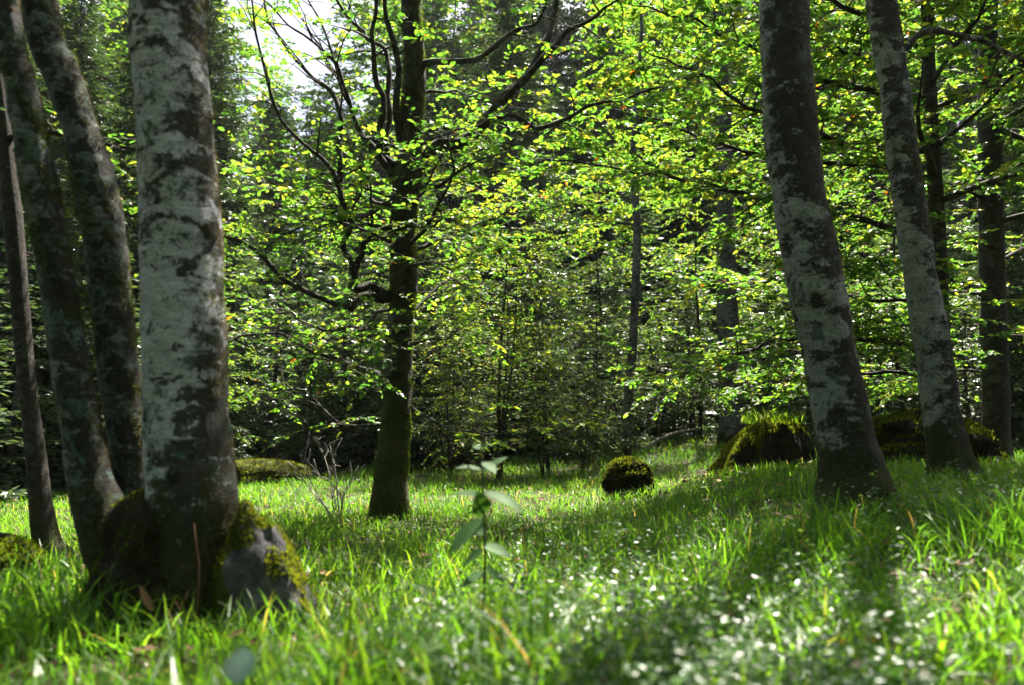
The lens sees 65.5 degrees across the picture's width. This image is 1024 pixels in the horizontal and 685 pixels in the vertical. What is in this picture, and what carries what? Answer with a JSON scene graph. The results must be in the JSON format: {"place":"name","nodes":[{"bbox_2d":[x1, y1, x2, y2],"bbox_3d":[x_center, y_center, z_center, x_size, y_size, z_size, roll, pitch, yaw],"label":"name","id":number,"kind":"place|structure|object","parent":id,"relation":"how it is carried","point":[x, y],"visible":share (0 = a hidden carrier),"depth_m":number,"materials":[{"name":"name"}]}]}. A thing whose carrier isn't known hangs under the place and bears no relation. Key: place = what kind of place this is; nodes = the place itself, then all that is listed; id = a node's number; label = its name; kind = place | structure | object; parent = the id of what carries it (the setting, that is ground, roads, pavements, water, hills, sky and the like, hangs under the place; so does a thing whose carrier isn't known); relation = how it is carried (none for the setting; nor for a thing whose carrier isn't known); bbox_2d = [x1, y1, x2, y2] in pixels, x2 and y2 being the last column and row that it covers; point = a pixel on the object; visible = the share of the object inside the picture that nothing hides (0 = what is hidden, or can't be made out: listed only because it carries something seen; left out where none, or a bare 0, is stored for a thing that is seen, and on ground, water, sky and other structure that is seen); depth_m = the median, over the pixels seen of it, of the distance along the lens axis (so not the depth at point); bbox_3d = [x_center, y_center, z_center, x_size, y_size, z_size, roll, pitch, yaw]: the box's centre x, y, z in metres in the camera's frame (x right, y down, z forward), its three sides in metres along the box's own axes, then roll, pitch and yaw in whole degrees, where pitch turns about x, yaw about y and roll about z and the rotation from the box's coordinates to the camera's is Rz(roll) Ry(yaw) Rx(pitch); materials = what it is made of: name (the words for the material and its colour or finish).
{"place":"outdoors","nodes":[
{"label":"outdoors","id":0,"kind":"place"},
{"bbox_2d":[0,360,1023,684],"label":"ground","id":1,"kind":"structure","parent":0,"point":[650,458],"depth_m":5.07,"materials":[{"name":"green plant"}]},
{"bbox_2d":[0,533,49,586],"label":"mossy mound","id":2,"kind":"object","parent":1,"relation":"on","point":[12,543],"visible":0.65,"depth_m":3.78,"materials":[{"name":"green plant"}]},
{"bbox_2d":[0,271,55,500],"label":"young fir","id":3,"kind":"object","parent":1,"relation":"on","point":[9,494],"visible":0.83,"depth_m":9.13,"materials":[{"name":"green plant"}]},
{"bbox_2d":[0,206,100,501],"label":"young fir","id":4,"kind":"object","parent":1,"relation":"on","point":[12,451],"visible":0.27,"depth_m":9.91,"materials":[{"name":"green plant"}]},
{"bbox_2d":[0,13,105,466],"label":"fir tree","id":5,"kind":"object","parent":1,"relation":"on","point":[3,322],"visible":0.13,"depth_m":11.18,"materials":[{"name":"green plant"}]},
{"bbox_2d":[0,73,136,562],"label":"slim tree","id":6,"kind":"object","parent":1,"relation":"on","point":[44,527],"visible":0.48,"depth_m":4.68,"materials":[{"name":"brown plant"}]},
{"bbox_2d":[0,0,140,477],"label":"fir tree","id":7,"kind":"object","parent":1,"relation":"on","point":[81,46],"visible":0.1,"depth_m":13.98,"materials":[{"name":"green plant"}]},
{"bbox_2d":[5,0,138,435],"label":"fir tree","id":8,"kind":"object","parent":1,"relation":"on","point":[74,25],"visible":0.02,"depth_m":17.74,"materials":[{"name":"green plant"}]},
{"bbox_2d":[17,252,140,490],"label":"young fir","id":9,"kind":"object","parent":1,"relation":"on","point":[90,350],"visible":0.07,"depth_m":10.28,"materials":[{"name":"green plant"}]},
{"bbox_2d":[26,0,135,233],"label":"beech tree","id":10,"kind":"object","parent":1,"relation":"on","point":[103,42],"visible":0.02,"depth_m":30.07,"materials":[{"name":"green plant"}]},
{"bbox_2d":[0,0,239,645],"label":"beech tree","id":11,"kind":"object","parent":1,"relation":"on","point":[152,484],"visible":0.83,"depth_m":3.04,"materials":[{"name":"grey plant"}]},
{"bbox_2d":[0,6,255,481],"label":"fir tree","id":12,"kind":"object","parent":1,"relation":"on","point":[127,125],"visible":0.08,"depth_m":12.64,"materials":[{"name":"green plant"}]},
{"bbox_2d":[32,111,236,436],"bbox_3d":[-6.095,-0.690,12.207,3.274,5.910,3.254,-2,-7,19],"label":"young beech","id":13,"kind":"object","parent":1,"relation":"on","point":[68,208],"visible":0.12,"depth_m":11.90,"materials":[{"name":"green plant"}]},
{"bbox_2d":[126,1,276,436],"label":"fir tree","id":14,"kind":"object","parent":1,"relation":"on","point":[245,127],"visible":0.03,"depth_m":27.64,"materials":[{"name":"green plant"}]},
{"bbox_2d":[129,0,288,459],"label":"fir tree","id":15,"kind":"object","parent":1,"relation":"on","point":[224,45],"visible":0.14,"depth_m":18.65,"materials":[{"name":"green plant"}]},
{"bbox_2d":[105,0,327,366],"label":"beech tree","id":16,"kind":"object","parent":1,"relation":"on","point":[241,50],"visible":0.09,"depth_m":28.46,"materials":[{"name":"green plant"}]},
{"bbox_2d":[223,647,255,684],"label":"broad leaf plant","id":17,"kind":"object","parent":1,"relation":"on","point":[240,663],"visible":1,"depth_m":1.33,"materials":[{"name":"green plant"}]},
{"bbox_2d":[228,345,275,459],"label":"young fir","id":18,"kind":"object","parent":1,"relation":"on","point":[238,441],"visible":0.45,"depth_m":14.37,"materials":[{"name":"green plant"}]},
{"bbox_2d":[220,194,284,455],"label":"young fir","id":19,"kind":"object","parent":1,"relation":"on","point":[245,206],"visible":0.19,"depth_m":18.23,"materials":[{"name":"green plant"}]},
{"bbox_2d":[224,224,296,448],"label":"young beech","id":20,"kind":"object","parent":1,"relation":"on","point":[246,357],"visible":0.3,"depth_m":13.56,"materials":[{"name":"green plant"}]},
{"bbox_2d":[200,497,323,639],"bbox_3d":[-0.907,0.933,2.868,0.455,0.746,0.397,0,-6,0],"label":"rock","id":21,"kind":"object","parent":1,"relation":"on","point":[257,554],"visible":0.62,"depth_m":2.77,"materials":[{"name":"grey stone"}]},
{"bbox_2d":[228,326,295,458],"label":"young fir","id":22,"kind":"object","parent":1,"relation":"on","point":[264,383],"visible":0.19,"depth_m":15.94,"materials":[{"name":"green plant"}]},
{"bbox_2d":[235,458,311,485],"bbox_3d":[-3.895,2.114,12.365,1.610,0.673,1.138,0,-6,0],"label":"mossy mound","id":23,"kind":"object","parent":1,"relation":"on","point":[255,469],"visible":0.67,"depth_m":11.97,"materials":[{"name":"green plant"}]},
{"bbox_2d":[232,81,339,432],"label":"fir tree","id":24,"kind":"object","parent":1,"relation":"on","point":[271,193],"visible":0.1,"depth_m":30.63,"materials":[{"name":"green plant"}]},
{"bbox_2d":[232,254,341,473],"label":"young fir","id":25,"kind":"object","parent":1,"relation":"on","point":[270,451],"visible":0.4,"depth_m":14.94,"materials":[{"name":"green plant"}]},
{"bbox_2d":[231,195,363,462],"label":"young fir","id":26,"kind":"object","parent":1,"relation":"on","point":[301,281],"visible":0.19,"depth_m":18.12,"materials":[{"name":"green plant"}]},
{"bbox_2d":[264,342,342,476],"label":"young fir","id":27,"kind":"object","parent":1,"relation":"on","point":[310,413],"visible":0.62,"depth_m":13.85,"materials":[{"name":"green plant"}]},
{"bbox_2d":[237,64,389,384],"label":"beech tree","id":28,"kind":"object","parent":1,"relation":"on","point":[289,114],"visible":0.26,"depth_m":31.16,"materials":[{"name":"green plant"}]},
{"bbox_2d":[256,249,377,465],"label":"young fir","id":29,"kind":"object","parent":1,"relation":"on","point":[323,286],"visible":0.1,"depth_m":16.53,"materials":[{"name":"green plant"}]},
{"bbox_2d":[273,73,361,421],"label":"fir tree","id":30,"kind":"object","parent":1,"relation":"on","point":[311,132],"visible":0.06,"depth_m":35.73,"materials":[{"name":"green plant"}]},
{"bbox_2d":[279,432,363,519],"bbox_3d":[-1.371,1.026,6.013,0.587,0.710,0.926,4,-7,-32],"label":"dead shrub","id":31,"kind":"object","parent":1,"relation":"on","point":[333,490],"visible":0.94,"depth_m":5.94,"materials":[{"name":"grey plant"}]},
{"bbox_2d":[266,248,382,474],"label":"young fir","id":32,"kind":"object","parent":1,"relation":"on","point":[341,349],"visible":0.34,"depth_m":14.50,"materials":[{"name":"green plant"}]},
{"bbox_2d":[318,354,381,474],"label":"young fir","id":33,"kind":"object","parent":1,"relation":"on","point":[359,458],"visible":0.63,"depth_m":13.66,"materials":[{"name":"green plant"}]},
{"bbox_2d":[277,193,431,444],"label":"young beech","id":34,"kind":"object","parent":1,"relation":"on","point":[333,312],"visible":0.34,"depth_m":14.40,"materials":[{"name":"green plant"}]},
{"bbox_2d":[304,80,434,403],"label":"fir tree","id":35,"kind":"object","parent":1,"relation":"on","point":[377,169],"visible":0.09,"depth_m":30.50,"materials":[{"name":"green plant"}]},
{"bbox_2d":[312,254,429,472],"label":"young fir","id":36,"kind":"object","parent":1,"relation":"on","point":[382,318],"visible":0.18,"depth_m":14.94,"materials":[{"name":"green plant"}]},
{"bbox_2d":[288,0,477,280],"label":"beech tree","id":37,"kind":"object","parent":1,"relation":"on","point":[348,26],"visible":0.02,"depth_m":37.33,"materials":[{"name":"green plant"}]},
{"bbox_2d":[272,0,507,372],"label":"beech tree","id":38,"kind":"object","parent":1,"relation":"on","point":[381,61],"visible":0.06,"depth_m":34.29,"materials":[{"name":"green plant"}]},
{"bbox_2d":[319,194,514,465],"bbox_3d":[-1.788,-0.165,17.261,4.003,6.245,3.436,-3,-7,22],"label":"young fir","id":39,"kind":"object","parent":1,"relation":"on","point":[423,258],"visible":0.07,"depth_m":17.10,"materials":[{"name":"green plant"}]},
{"bbox_2d":[316,84,529,467],"bbox_3d":[-1.392,-1.181,14.404,3.877,7.090,3.566,3,-7,-29],"label":"young beech","id":40,"kind":"object","parent":1,"relation":"on","point":[442,256],"visible":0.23,"depth_m":14.50,"materials":[{"name":"green plant"}]},
{"bbox_2d":[362,264,485,470],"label":"young fir","id":41,"kind":"object","parent":1,"relation":"on","point":[420,454],"visible":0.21,"depth_m":14.51,"materials":[{"name":"green plant"}]},
{"bbox_2d":[123,0,730,520],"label":"beech tree","id":42,"kind":"object","parent":1,"relation":"on","point":[401,298],"visible":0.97,"depth_m":6.29,"materials":[{"name":"green plant"}]},
{"bbox_2d":[353,0,503,433],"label":"fir tree","id":43,"kind":"object","parent":1,"relation":"on","point":[439,42],"visible":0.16,"depth_m":30.74,"materials":[{"name":"green plant"}]},
{"bbox_2d":[335,235,522,472],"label":"beech sapling","id":44,"kind":"object","parent":1,"relation":"on","point":[426,454],"visible":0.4,"depth_m":13.18,"materials":[{"name":"green plant"}]},
{"bbox_2d":[309,0,558,379],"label":"beech tree","id":45,"kind":"object","parent":1,"relation":"on","point":[467,53],"visible":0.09,"depth_m":30.57,"materials":[{"name":"green plant"}]},
{"bbox_2d":[410,289,529,477],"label":"beech sapling","id":46,"kind":"object","parent":1,"relation":"on","point":[451,461],"visible":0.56,"depth_m":11.80,"materials":[{"name":"green plant"}]},
{"bbox_2d":[413,268,552,471],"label":"beech sapling","id":47,"kind":"object","parent":1,"relation":"on","point":[476,417],"visible":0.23,"depth_m":13.42,"materials":[{"name":"green plant"}]},
{"bbox_2d":[429,260,536,460],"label":"young fir","id":48,"kind":"object","parent":1,"relation":"on","point":[468,453],"visible":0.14,"depth_m":16.45,"materials":[{"name":"green plant"}]},
{"bbox_2d":[446,443,524,637],"bbox_3d":[-0.085,0.657,2.542,0.258,0.668,0.112,0,-6,0],"label":"herb","id":49,"kind":"object","parent":1,"relation":"on","point":[481,504],"visible":0.88,"depth_m":2.54,"materials":[{"name":"green plant"}]},
{"bbox_2d":[435,0,555,376],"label":"fir tree","id":50,"kind":"object","parent":1,"relation":"on","point":[490,8],"visible":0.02,"depth_m":36.31,"materials":[{"name":"green plant"}]},
{"bbox_2d":[412,206,592,481],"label":"beech sapling","id":51,"kind":"object","parent":1,"relation":"on","point":[504,414],"visible":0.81,"depth_m":10.95,"materials":[{"name":"green plant"}]},
{"bbox_2d":[416,0,600,458],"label":"fir tree","id":52,"kind":"object","parent":1,"relation":"on","point":[497,59],"visible":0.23,"depth_m":17.88,"materials":[{"name":"green plant"}]},
{"bbox_2d":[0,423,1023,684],"bbox_3d":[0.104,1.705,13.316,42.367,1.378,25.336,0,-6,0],"label":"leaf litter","id":53,"kind":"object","parent":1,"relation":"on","point":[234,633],"visible":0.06,"depth_m":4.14,"materials":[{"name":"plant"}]},
{"bbox_2d":[412,181,617,479],"bbox_3d":[-0.150,-0.199,11.480,3.273,4.649,2.849,0,-6,-1],"label":"young beech","id":54,"kind":"object","parent":1,"relation":"on","point":[473,209],"visible":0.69,"depth_m":11.35,"materials":[{"name":"green plant"}]},
{"bbox_2d":[35,0,1020,386],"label":"wood","id":55,"kind":"object","parent":1,"relation":"on","point":[313,96],"depth_m":59.23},
{"bbox_2d":[463,0,627,395],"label":"fir tree","id":56,"kind":"object","parent":1,"relation":"on","point":[543,24],"visible":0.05,"depth_m":31.71,"materials":[{"name":"green plant"}]},
{"bbox_2d":[482,323,609,477],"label":"beech sapling","id":57,"kind":"object","parent":1,"relation":"on","point":[534,431],"visible":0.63,"depth_m":11.42,"materials":[{"name":"green plant"}]},
{"bbox_2d":[460,242,641,472],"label":"beech sapling","id":58,"kind":"object","parent":1,"relation":"on","point":[547,462],"visible":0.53,"depth_m":11.99,"materials":[{"name":"green plant"}]},
{"bbox_2d":[515,288,610,462],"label":"young fir","id":59,"kind":"object","parent":1,"relation":"on","point":[558,374],"visible":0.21,"depth_m":15.45,"materials":[{"name":"green plant"}]},
{"bbox_2d":[542,349,632,472],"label":"beech sapling","id":60,"kind":"object","parent":1,"relation":"on","point":[586,442],"visible":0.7,"depth_m":12.04,"materials":[{"name":"green plant"}]},
{"bbox_2d":[521,269,660,461],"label":"beech sapling","id":61,"kind":"object","parent":1,"relation":"on","point":[596,368],"visible":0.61,"depth_m":13.29,"materials":[{"name":"green plant"}]},
{"bbox_2d":[513,0,680,387],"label":"fir tree","id":62,"kind":"object","parent":1,"relation":"on","point":[573,19],"visible":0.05,"depth_m":31.59,"materials":[{"name":"green plant"}]},
{"bbox_2d":[551,257,647,444],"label":"young fir","id":63,"kind":"object","parent":1,"relation":"on","point":[603,297],"visible":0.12,"depth_m":18.11,"materials":[{"name":"green plant"}]},
{"bbox_2d":[535,124,677,429],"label":"young beech","id":64,"kind":"object","parent":1,"relation":"on","point":[586,197],"visible":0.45,"depth_m":16.64,"materials":[{"name":"green plant"}]},
{"bbox_2d":[516,0,710,416],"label":"fir tree","id":65,"kind":"object","parent":1,"relation":"on","point":[607,232],"visible":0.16,"depth_m":27.38,"materials":[{"name":"green plant"}]},
{"bbox_2d":[572,320,662,455],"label":"young fir","id":66,"kind":"object","parent":1,"relation":"on","point":[637,420],"visible":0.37,"depth_m":14.12,"materials":[{"name":"green plant"}]},
{"bbox_2d":[556,263,679,443],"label":"young fir","id":67,"kind":"object","parent":1,"relation":"on","point":[620,313],"visible":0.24,"depth_m":16.56,"materials":[{"name":"green plant"}]},
{"bbox_2d":[601,456,654,496],"bbox_3d":[1.147,1.366,7.896,0.534,0.496,0.549,0,-6,0],"label":"boulder","id":68,"kind":"object","parent":1,"relation":"on","point":[624,473],"visible":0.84,"depth_m":7.73,"materials":[{"name":"green plant"}]},
{"bbox_2d":[546,0,728,456],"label":"slender tree","id":69,"kind":"object","parent":1,"relation":"on","point":[635,225],"visible":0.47,"depth_m":13.97,"materials":[{"name":"green plant"}]},
{"bbox_2d":[574,180,717,438],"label":"young fir","id":70,"kind":"object","parent":1,"relation":"on","point":[645,312],"visible":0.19,"depth_m":19.13,"materials":[{"name":"green plant"}]},
{"bbox_2d":[603,293,718,448],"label":"beech sapling","id":71,"kind":"object","parent":1,"relation":"on","point":[656,403],"visible":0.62,"depth_m":14.60,"materials":[{"name":"green plant"}]},
{"bbox_2d":[561,0,761,405],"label":"beech tree","id":72,"kind":"object","parent":1,"relation":"on","point":[689,221],"visible":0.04,"depth_m":32.58,"materials":[{"name":"green plant"}]},
{"bbox_2d":[322,453,1023,684],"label":"ground cover","id":73,"kind":"object","parent":1,"relation":"on","point":[690,666],"visible":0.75,"depth_m":1.93,"materials":[{"name":"green plant"}]},
{"bbox_2d":[639,279,718,438],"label":"young fir","id":74,"kind":"object","parent":1,"relation":"on","point":[693,417],"visible":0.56,"depth_m":16.46,"materials":[{"name":"green plant"}]},
{"bbox_2d":[577,0,782,409],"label":"beech tree","id":75,"kind":"object","parent":1,"relation":"on","point":[686,239],"visible":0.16,"depth_m":28.94,"materials":[{"name":"green plant"}]},
{"bbox_2d":[645,254,744,432],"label":"young fir","id":76,"kind":"object","parent":1,"relation":"on","point":[691,320],"visible":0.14,"depth_m":19.56,"materials":[{"name":"green plant"}]},
{"bbox_2d":[622,0,772,410],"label":"fir tree","id":77,"kind":"object","parent":1,"relation":"on","point":[677,148],"visible":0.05,"depth_m":34.06,"materials":[{"name":"green plant"}]},
{"bbox_2d":[617,130,783,440],"bbox_3d":[3.669,-1.254,16.035,3.618,6.618,3.328,6,-8,-41],"label":"young beech","id":78,"kind":"object","parent":1,"relation":"on","point":[700,349],"visible":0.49,"depth_m":15.68,"materials":[{"name":"green plant"}]},
{"bbox_2d":[661,0,790,447],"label":"fir tree","id":79,"kind":"object","parent":1,"relation":"on","point":[730,426],"visible":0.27,"depth_m":14.05,"materials":[{"name":"green plant"}]},
{"bbox_2d":[669,0,827,409],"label":"fir tree","id":80,"kind":"object","parent":1,"relation":"on","point":[743,267],"visible":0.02,"depth_m":32.28,"materials":[{"name":"green plant"}]},
{"bbox_2d":[491,0,1023,421],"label":"beech tree","id":81,"kind":"object","parent":1,"relation":"on","point":[924,49],"visible":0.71,"depth_m":8.30,"materials":[{"name":"green plant"}]},
{"bbox_2d":[703,407,816,474],"bbox_3d":[2.828,1.082,8.912,1.353,0.763,1.074,0,-6,0],"label":"mossy mound","id":82,"kind":"object","parent":1,"relation":"on","point":[773,439],"visible":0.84,"depth_m":8.66,"materials":[{"name":"green plant"}]},
{"bbox_2d":[646,0,902,414],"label":"beech tree","id":83,"kind":"object","parent":1,"relation":"on","point":[749,179],"visible":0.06,"depth_m":30.19,"materials":[{"name":"green plant"}]},
{"bbox_2d":[685,84,894,415],"bbox_3d":[5.545,-1.683,16.590,4.135,7.563,3.803,2,-7,-16],"label":"young beech","id":84,"kind":"object","parent":1,"relation":"on","point":[749,232],"visible":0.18,"depth_m":16.31,"materials":[{"name":"green plant"}]},
{"bbox_2d":[715,172,875,431],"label":"young fir","id":85,"kind":"object","parent":1,"relation":"on","point":[794,412],"visible":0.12,"depth_m":18.17,"materials":[{"name":"green plant"}]},
{"bbox_2d":[738,103,911,408],"bbox_3d":[5.460,-1.002,14.248,3.254,5.910,3.274,0,-6,0],"label":"young beech","id":86,"kind":"object","parent":1,"relation":"on","point":[778,255],"visible":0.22,"depth_m":14.07,"materials":[{"name":"green plant"}]},
{"bbox_2d":[759,0,908,527],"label":"beech tree","id":87,"kind":"object","parent":1,"relation":"on","point":[848,450],"visible":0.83,"depth_m":4.37,"materials":[{"name":"grey plant"}]},
{"bbox_2d":[703,0,977,344],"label":"beech tree","id":88,"kind":"object","parent":1,"relation":"on","point":[878,109],"visible":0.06,"depth_m":27.12,"materials":[{"name":"green plant"}]},
{"bbox_2d":[852,298,916,417],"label":"young fir","id":89,"kind":"object","parent":1,"relation":"on","point":[878,402],"visible":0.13,"depth_m":13.94,"materials":[{"name":"green plant"}]},
{"bbox_2d":[756,0,1019,407],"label":"beech tree","id":90,"kind":"object","parent":1,"relation":"on","point":[946,158],"visible":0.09,"depth_m":27.78,"materials":[{"name":"green plant"}]},
{"bbox_2d":[794,88,1021,411],"bbox_3d":[6.630,-1.255,13.668,3.508,6.332,3.486,-1,-6,6],"label":"young beech","id":91,"kind":"object","parent":1,"relation":"on","point":[902,405],"visible":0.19,"depth_m":13.54,"materials":[{"name":"green plant"}]},
{"bbox_2d":[826,0,1023,456],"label":"beech tree","id":92,"kind":"object","parent":1,"relation":"on","point":[992,129],"visible":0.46,"depth_m":10.02,"materials":[{"name":"green plant"}]},
{"bbox_2d":[857,0,1023,360],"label":"beech tree","id":93,"kind":"object","parent":1,"relation":"on","point":[958,173],"visible":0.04,"depth_m":26.67,"materials":[{"name":"green plant"}]},
{"bbox_2d":[872,408,1009,468],"bbox_3d":[3.885,1.042,7.495,1.615,0.857,1.236,0,-6,0],"label":"mossy mound","id":94,"kind":"object","parent":1,"relation":"on","point":[898,432],"visible":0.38,"depth_m":7.18,"materials":[{"name":"green plant"}]},
{"bbox_2d":[865,0,1023,481],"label":"beech tree","id":95,"kind":"object","parent":1,"relation":"on","point":[946,437],"visible":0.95,"depth_m":5.64,"materials":[{"name":"grey plant"}]},
{"bbox_2d":[879,168,1020,422],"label":"young fir","id":96,"kind":"object","parent":1,"relation":"on","point":[952,255],"visible":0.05,"depth_m":18.62,"materials":[{"name":"green plant"}]},
{"bbox_2d":[898,1,1023,420],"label":"fir tree","id":97,"kind":"object","parent":1,"relation":"on","point":[966,101],"visible":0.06,"depth_m":28.52,"materials":[{"name":"green plant"}]},
{"bbox_2d":[915,305,1023,450],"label":"young fir","id":98,"kind":"object","parent":1,"relation":"on","point":[966,410],"visible":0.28,"depth_m":12.98,"materials":[{"name":"green plant"}]},
{"bbox_2d":[946,0,1023,417],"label":"fir tree","id":99,"kind":"object","parent":1,"relation":"on","point":[1017,103],"visible":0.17,"depth_m":15.56,"materials":[{"name":"green plant"}]},
{"bbox_2d":[960,230,1023,448],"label":"young fir","id":100,"kind":"object","parent":1,"relation":"on","point":[1016,372],"visible":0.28,"depth_m":13.49,"materials":[{"name":"green plant"}]},
{"bbox_2d":[25,0,1006,313],"label":"sky","id":101,"kind":"structure","parent":0,"point":[323,10],"materials":[{"name":"white"}]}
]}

